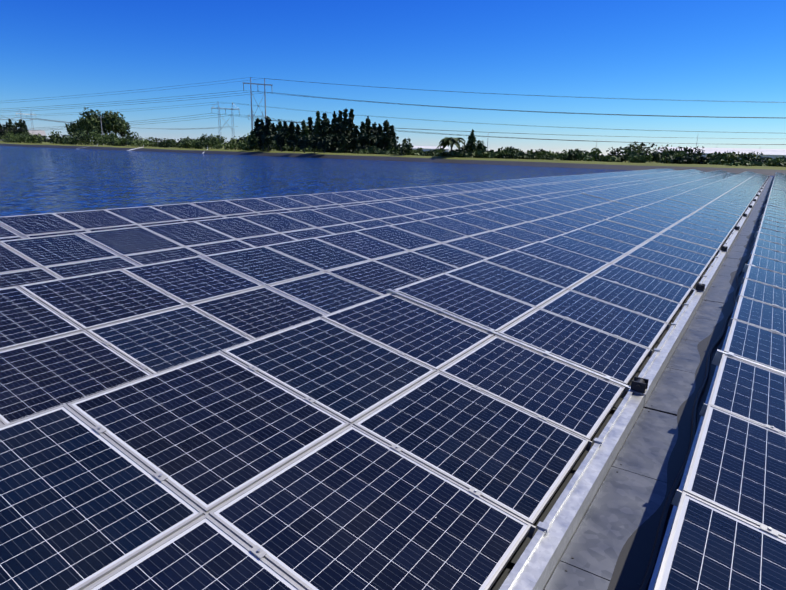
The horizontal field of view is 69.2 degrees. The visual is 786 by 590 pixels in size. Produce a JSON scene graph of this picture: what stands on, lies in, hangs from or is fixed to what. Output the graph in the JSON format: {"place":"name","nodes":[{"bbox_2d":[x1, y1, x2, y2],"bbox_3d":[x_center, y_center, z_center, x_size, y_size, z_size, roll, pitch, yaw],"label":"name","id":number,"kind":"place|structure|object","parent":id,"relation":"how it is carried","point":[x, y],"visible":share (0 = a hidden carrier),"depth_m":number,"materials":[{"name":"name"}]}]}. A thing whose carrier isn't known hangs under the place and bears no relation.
{"place":"outdoors","nodes":[
{"label":"outdoors","id":0,"kind":"place"},
{"bbox_2d":[0,146,773,216],"bbox_3d":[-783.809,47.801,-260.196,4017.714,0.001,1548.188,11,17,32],"label":"pond water","id":1,"kind":"structure","parent":0,"point":[38,180],"depth_m":39.91,"materials":[{"name":"blue liquid"}]},
{"bbox_2d":[0,169,785,589],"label":"float steelwork","id":2,"kind":"object","parent":1,"relation":"on","point":[538,561],"visible":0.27,"depth_m":3.58,"materials":[{"name":"silver metal"}]},
{"bbox_2d":[0,168,785,589],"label":"panel frames","id":3,"kind":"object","parent":2,"relation":"on","point":[222,526],"visible":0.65,"depth_m":4.20,"materials":[{"name":"silver metal"}]},
{"bbox_2d":[0,168,785,589],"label":"solar panels","id":4,"kind":"object","parent":3,"relation":"in","point":[82,502],"visible":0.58,"depth_m":3.78,"materials":[{"name":"blue glass"}]},
{"bbox_2d":[490,210,746,589],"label":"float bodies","id":5,"kind":"object","parent":2,"relation":"attached to","point":[504,574],"depth_m":3.44,"materials":[{"name":"grey plastic"}]},
{"bbox_2d":[544,179,767,588],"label":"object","id":6,"kind":"object","parent":2,"relation":"in","point":[640,387],"visible":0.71,"depth_m":4.25,"materials":[{"name":"black plastic"}]},
{"bbox_2d":[607,179,772,589],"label":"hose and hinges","id":7,"kind":"object","parent":6,"relation":"on","point":[637,558],"visible":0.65,"depth_m":3.55,"materials":[{"name":"black rubber"}]},
{"bbox_2d":[544,177,773,589],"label":"channel floor plates","id":8,"kind":"object","parent":2,"relation":"on","point":[628,500],"visible":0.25,"depth_m":3.45,"materials":[{"name":"grey metal"}]},
{"bbox_2d":[0,141,785,169],"bbox_3d":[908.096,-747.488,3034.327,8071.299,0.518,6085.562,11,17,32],"label":"shoreline","id":9,"kind":"structure","parent":0,"point":[560,161],"depth_m":105.97,"materials":[{"name":"green plant"}]},
{"bbox_2d":[0,116,104,144],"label":"building","id":10,"kind":"structure","parent":9,"relation":"on","point":[42,133],"depth_m":549.77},
{"bbox_2d":[15,77,697,150],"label":"transmission tower","id":11,"kind":"structure","parent":9,"relation":"on","point":[252,115],"depth_m":233.63,"materials":[{"name":"metal"}]},
{"bbox_2d":[0,77,785,144],"bbox_3d":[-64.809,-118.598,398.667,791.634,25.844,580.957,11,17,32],"label":"power lines","id":12,"kind":"object","parent":11,"relation":"hanging from","point":[406,118],"visible":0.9,"depth_m":234.00,"materials":[{"name":"grey"}]},
{"bbox_2d":[0,107,785,166],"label":"trees","id":13,"kind":"object","parent":9,"relation":"on","point":[352,138],"visible":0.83,"depth_m":131.57,"materials":[{"name":"green plant"}]},
{"bbox_2d":[0,144,785,175],"bbox_3d":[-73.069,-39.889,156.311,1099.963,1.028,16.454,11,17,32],"label":"grassy bank","id":14,"kind":"structure","parent":9,"relation":"on","point":[770,172],"depth_m":103.92,"materials":[{"name":"green plant"}]},
{"bbox_2d":[76,144,207,153],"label":"shore pipes","id":15,"kind":"object","parent":14,"relation":"on","point":[135,148],"visible":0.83,"depth_m":155.96,"materials":[{"name":"white plastic"}]},
{"bbox_2d":[0,128,785,166],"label":"bushes","id":16,"kind":"object","parent":9,"relation":"on","point":[216,143],"visible":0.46,"depth_m":109.90,"materials":[{"name":"green plant"}]},
{"bbox_2d":[3,113,782,166],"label":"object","id":17,"kind":"object","parent":9,"relation":"on","point":[237,148],"visible":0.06,"depth_m":144.03,"materials":[{"name":"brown plant"}]},
{"bbox_2d":[225,84,785,159],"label":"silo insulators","id":18,"kind":"object","parent":9,"relation":"on","point":[774,153],"visible":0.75,"depth_m":227.28,"materials":[{"name":"paint"}]},
{"bbox_2d":[0,0,785,154],"label":"sky","id":19,"kind":"structure","parent":0,"point":[733,52],"materials":[{"name":"blue"}]}
]}

